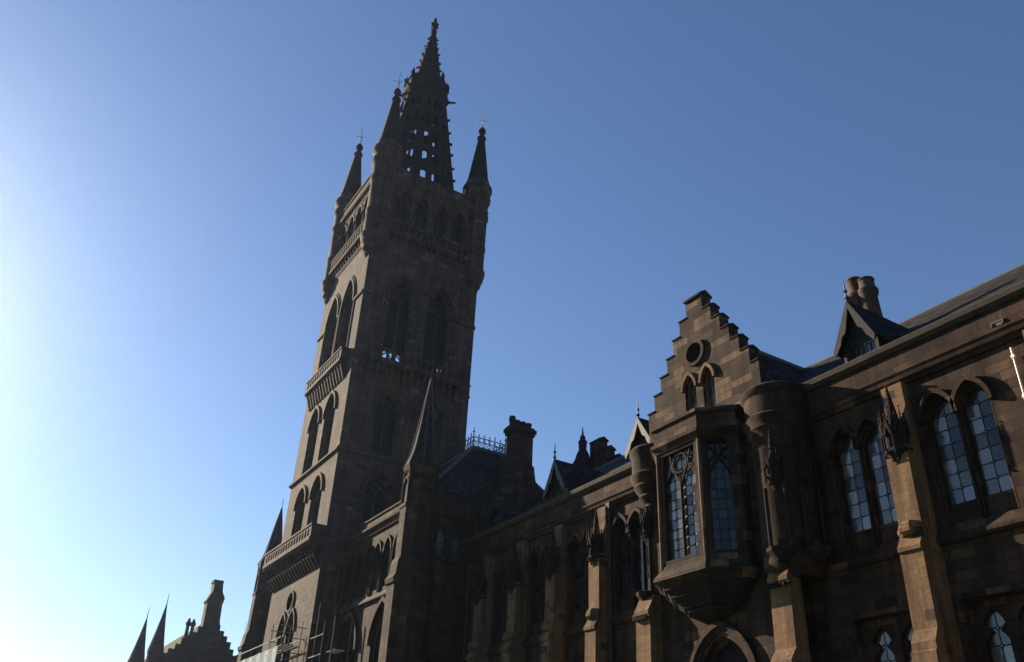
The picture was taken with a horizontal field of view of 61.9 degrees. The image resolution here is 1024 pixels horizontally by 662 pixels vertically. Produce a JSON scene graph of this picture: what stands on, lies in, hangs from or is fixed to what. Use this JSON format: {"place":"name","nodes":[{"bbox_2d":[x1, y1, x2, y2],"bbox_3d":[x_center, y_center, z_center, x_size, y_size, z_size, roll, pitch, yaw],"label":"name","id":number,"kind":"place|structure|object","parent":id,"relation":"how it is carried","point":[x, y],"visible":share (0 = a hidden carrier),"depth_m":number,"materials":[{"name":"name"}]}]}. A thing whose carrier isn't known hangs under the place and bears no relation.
{"place":"outdoors","nodes":[
{"label":"outdoors","id":0,"kind":"place"},
{"bbox_2d":[237,499,283,661],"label":"entrance pavilion","id":1,"kind":"structure","parent":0,"point":[253,636],"depth_m":71.33,"materials":[{"name":"stone"}]},
{"bbox_2d":[262,601,269,641],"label":"window","id":2,"kind":"structure","parent":1,"relation":"in","point":[268,603],"depth_m":70.65,"materials":[{"name":"stone"}]},
{"bbox_2d":[262,18,491,661],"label":"bell tower","id":3,"kind":"structure","parent":0,"point":[404,276],"depth_m":70.41,"materials":[{"name":"stone"}]},
{"bbox_2d":[275,590,295,661],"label":"window","id":4,"kind":"structure","parent":3,"relation":"in","point":[292,609],"depth_m":60.34,"materials":[{"name":"stone"}]},
{"bbox_2d":[293,484,306,534],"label":"window","id":5,"kind":"structure","parent":3,"relation":"in","point":[301,506],"depth_m":66.68,"materials":[{"name":"glass"}]},
{"bbox_2d":[304,405,320,472],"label":"window","id":6,"kind":"structure","parent":3,"relation":"in","point":[313,435],"depth_m":69.73,"materials":[{"name":"stone"}]},
{"bbox_2d":[308,472,323,523],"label":"window","id":7,"kind":"structure","parent":3,"relation":"in","point":[316,499],"depth_m":64.06,"materials":[{"name":"stone"}]},
{"bbox_2d":[319,390,336,459],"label":"window","id":8,"kind":"structure","parent":3,"relation":"in","point":[331,411],"depth_m":67.14,"materials":[{"name":"glass"}]},
{"bbox_2d":[317,293,340,370],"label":"belfry window","id":9,"kind":"structure","parent":3,"relation":"in","point":[331,334],"depth_m":74.84,"materials":[{"name":"stone"}]},
{"bbox_2d":[339,225,347,250],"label":"arcade window","id":10,"kind":"structure","parent":3,"relation":"in","point":[345,226],"depth_m":80.34,"materials":[{"name":"stone"}]},
{"bbox_2d":[332,275,355,354],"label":"belfry window","id":11,"kind":"structure","parent":3,"relation":"in","point":[349,305],"depth_m":72.15,"materials":[{"name":"stone"}]},
{"bbox_2d":[346,215,354,241],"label":"arcade window","id":12,"kind":"structure","parent":3,"relation":"in","point":[353,216],"depth_m":78.93,"materials":[{"name":"stone"}]},
{"bbox_2d":[354,204,362,231],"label":"arcade window","id":13,"kind":"structure","parent":3,"relation":"in","point":[361,206],"depth_m":77.60,"materials":[{"name":"stone"}]},
{"bbox_2d":[362,194,368,221],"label":"arcade window","id":14,"kind":"structure","parent":3,"relation":"in","point":[366,200],"depth_m":76.43,"materials":[{"name":"stone"}]},
{"bbox_2d":[358,469,394,523],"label":"window","id":15,"kind":"structure","parent":3,"relation":"in","point":[376,492],"depth_m":62.76,"materials":[{"name":"glass"}]},
{"bbox_2d":[368,386,404,457],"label":"window","id":16,"kind":"structure","parent":3,"relation":"in","point":[384,432],"depth_m":65.71,"materials":[{"name":"stone"}]},
{"bbox_2d":[376,270,420,364],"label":"belfry window","id":17,"kind":"structure","parent":3,"relation":"in","point":[398,323],"depth_m":70.72,"materials":[{"name":"stone"}]},
{"bbox_2d":[392,189,412,233],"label":"arcade window","id":18,"kind":"structure","parent":3,"relation":"in","point":[402,210],"depth_m":75.26,"materials":[{"name":"stone"}]},
{"bbox_2d":[411,197,431,240],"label":"arcade window","id":19,"kind":"structure","parent":3,"relation":"in","point":[421,214],"depth_m":76.10,"materials":[{"name":"stone"}]},
{"bbox_2d":[412,400,444,454],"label":"window","id":20,"kind":"structure","parent":3,"relation":"in","point":[417,413],"depth_m":67.55,"materials":[{"name":"stone"}]},
{"bbox_2d":[421,364,436,372],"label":"belfry window","id":21,"kind":"structure","parent":3,"relation":"in","point":[423,366],"depth_m":77.16,"materials":[{"name":"stone"}]},
{"bbox_2d":[416,283,456,375],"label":"belfry window","id":22,"kind":"structure","parent":3,"relation":"in","point":[436,337],"depth_m":72.24,"materials":[{"name":"stone"}]},
{"bbox_2d":[430,204,449,246],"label":"arcade window","id":23,"kind":"structure","parent":3,"relation":"in","point":[439,222],"depth_m":76.92,"materials":[{"name":"stone"}]},
{"bbox_2d":[450,211,466,253],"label":"arcade window","id":24,"kind":"structure","parent":3,"relation":"in","point":[457,234],"depth_m":77.73,"materials":[{"name":"stone"}]},
{"bbox_2d":[330,367,543,661],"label":"entrance pavilion","id":25,"kind":"structure","parent":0,"point":[402,592],"depth_m":51.84,"materials":[{"name":"stone"}]},
{"bbox_2d":[334,610,358,661],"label":"great window","id":26,"kind":"structure","parent":25,"relation":"in","point":[354,638],"depth_m":54.56,"materials":[{"name":"stone"}]},
{"bbox_2d":[341,555,354,607],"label":"window","id":27,"kind":"structure","parent":25,"relation":"in","point":[352,557],"depth_m":57.05,"materials":[{"name":"stone"}]},
{"bbox_2d":[349,550,363,603],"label":"window","id":28,"kind":"structure","parent":25,"relation":"in","point":[361,553],"depth_m":55.92,"materials":[{"name":"stone"}]},
{"bbox_2d":[358,545,372,599],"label":"window","id":29,"kind":"structure","parent":25,"relation":"in","point":[370,548],"depth_m":54.81,"materials":[{"name":"glass"}]},
{"bbox_2d":[368,540,382,595],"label":"window","id":30,"kind":"structure","parent":25,"relation":"in","point":[379,542],"depth_m":53.68,"materials":[{"name":"glass"}]},
{"bbox_2d":[366,596,384,661],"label":"great window","id":31,"kind":"structure","parent":25,"relation":"in","point":[375,655],"depth_m":50.95,"materials":[{"name":"stone"}]},
{"bbox_2d":[378,534,392,590],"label":"window","id":32,"kind":"structure","parent":25,"relation":"in","point":[389,537],"depth_m":52.66,"materials":[{"name":"stone"}]},
{"bbox_2d":[390,530,397,565],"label":"window","id":33,"kind":"structure","parent":25,"relation":"in","point":[395,538],"depth_m":52.04,"materials":[{"name":"stone"}]},
{"bbox_2d":[435,524,449,557],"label":"window","id":34,"kind":"structure","parent":25,"relation":"in","point":[441,533],"depth_m":50.94,"materials":[{"name":"glass"}]},
{"bbox_2d":[450,527,464,560],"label":"window","id":35,"kind":"structure","parent":25,"relation":"in","point":[456,537],"depth_m":51.36,"materials":[{"name":"glass"}]},
{"bbox_2d":[0,0,1023,661],"label":"sky","id":36,"kind":"structure","parent":0,"point":[173,173],"materials":[{"name":"blue"}]},
{"label":"lawn","id":37,"kind":"structure","parent":0,"visible":0},
{"bbox_2d":[127,579,246,661],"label":"range","id":38,"kind":"structure","parent":37,"relation":"on","point":[205,640],"depth_m":91.98,"materials":[{"name":"stone"}]},
{"bbox_2d":[239,602,352,661],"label":"scaffold","id":39,"kind":"object","parent":37,"relation":"on","point":[282,648],"visible":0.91,"depth_m":54.92,"materials":[{"name":"metal"}]},
{"bbox_2d":[240,646,277,661],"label":"tarpaulin","id":40,"kind":"object","parent":39,"relation":"hanging from","point":[270,654],"visible":1,"depth_m":55.96,"materials":[{"name":"white plastic"}]},
{"bbox_2d":[629,290,834,661],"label":"gabled bay","id":41,"kind":"object","parent":37,"relation":"on","point":[724,480],"visible":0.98,"depth_m":31.84,"materials":[{"name":"stone"}]},
{"bbox_2d":[662,442,700,560],"bbox_3d":[6.581,6.583,32.987,0.210,4.340,1.991,19,-34,-26],"label":"oriel window","id":42,"kind":"structure","parent":41,"relation":"in","point":[680,486],"depth_m":33.10,"materials":[{"name":"glass"}]},
{"bbox_2d":[704,438,739,548],"bbox_3d":[7.843,6.052,31.983,0.830,4.319,0.830,19,-34,-26],"label":"oriel window","id":43,"kind":"structure","parent":41,"relation":"in","point":[720,479],"depth_m":32.00,"materials":[{"name":"glass"}]},
{"bbox_2d":[690,620,758,661],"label":"doorway","id":44,"kind":"structure","parent":41,"relation":"in","point":[725,649],"depth_m":31.13,"materials":[{"name":"stone"}]},
{"bbox_2d":[458,263,1023,661],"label":"college wing","id":45,"kind":"structure","parent":37,"relation":"on","point":[917,438],"depth_m":28.14,"materials":[{"name":"brown stone"}]},
{"bbox_2d":[492,561,505,644],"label":"window","id":46,"kind":"structure","parent":45,"relation":"in","point":[501,583],"depth_m":46.67,"materials":[{"name":"stone"}]},
{"bbox_2d":[503,556,512,613],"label":"window","id":47,"kind":"structure","parent":45,"relation":"in","point":[510,556],"depth_m":46.52,"materials":[{"name":"stone"}]},
{"bbox_2d":[527,547,543,635],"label":"window","id":48,"kind":"structure","parent":45,"relation":"in","point":[537,570],"depth_m":43.97,"materials":[{"name":"glass"}]},
{"bbox_2d":[539,542,549,621],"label":"window","id":49,"kind":"structure","parent":45,"relation":"in","point":[542,551],"depth_m":43.52,"materials":[{"name":"stone"}]},
{"bbox_2d":[566,531,584,624],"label":"window","id":50,"kind":"structure","parent":45,"relation":"in","point":[577,582],"depth_m":41.25,"materials":[{"name":"stone"}]},
{"bbox_2d":[579,525,592,620],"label":"window","id":51,"kind":"structure","parent":45,"relation":"in","point":[583,537],"depth_m":40.65,"materials":[{"name":"stone"}]},
{"bbox_2d":[572,427,621,469],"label":"range","id":52,"kind":"structure","parent":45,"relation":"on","point":[602,452],"depth_m":58.68,"materials":[{"name":"stone"}]},
{"bbox_2d":[610,513,631,612],"bbox_3d":[5.054,10.349,38.373,0.560,4.410,1.360,19,-34,-26],"label":"window","id":53,"kind":"structure","parent":45,"relation":"in","point":[624,585],"depth_m":38.57,"materials":[{"name":"glass"}]},
{"bbox_2d":[613,656,635,661],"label":"window","id":54,"kind":"structure","parent":45,"relation":"in","point":[632,659],"depth_m":35.84,"materials":[{"name":"stone"}]},
{"bbox_2d":[625,506,648,608],"bbox_3d":[5.653,9.885,37.521,0.560,4.410,1.360,19,-34,-26],"label":"window","id":55,"kind":"structure","parent":45,"relation":"in","point":[637,539],"depth_m":37.95,"materials":[{"name":"stone"}]},
{"bbox_2d":[826,425,874,552],"bbox_3d":[11.587,5.278,29.080,0.560,4.410,1.360,19,-34,-26],"label":"window","id":56,"kind":"structure","parent":45,"relation":"in","point":[856,513],"depth_m":29.22,"materials":[{"name":"glass"}]},
{"bbox_2d":[852,414,899,544],"bbox_3d":[12.185,4.813,28.228,0.560,4.410,1.360,19,-34,-26],"label":"window","id":57,"kind":"structure","parent":45,"relation":"in","point":[876,469],"depth_m":28.46,"materials":[{"name":"glass"}]},
{"bbox_2d":[849,604,912,661],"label":"window","id":58,"kind":"structure","parent":45,"relation":"in","point":[888,639],"depth_m":26.51,"materials":[{"name":"stone"}]},
{"bbox_2d":[917,387,981,525],"bbox_3d":[13.514,3.782,26.338,0.560,4.410,1.360,19,-34,-26],"label":"window","id":59,"kind":"structure","parent":45,"relation":"in","point":[949,450],"depth_m":26.45,"materials":[{"name":"glass"}]},
{"bbox_2d":[950,374,1019,516],"bbox_3d":[14.113,3.317,25.487,0.560,4.410,1.360,19,-34,-26],"label":"window","id":60,"kind":"structure","parent":45,"relation":"in","point":[995,483],"depth_m":25.59,"materials":[{"name":"glass"}]},
{"bbox_2d":[953,581,1023,661],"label":"window","id":61,"kind":"structure","parent":45,"relation":"in","point":[998,622],"depth_m":23.75,"materials":[{"name":"stone"}]},
{"bbox_2d":[990,318,1003,327],"bbox_3d":[14.727,-0.236,25.943,0.055,0.160,0.400,19,-34,-26],"label":"cable bracket","id":62,"kind":"object","parent":45,"relation":"attached to","point":[998,323],"visible":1,"depth_m":25.94,"materials":[{"name":"grey metal"}]}
]}

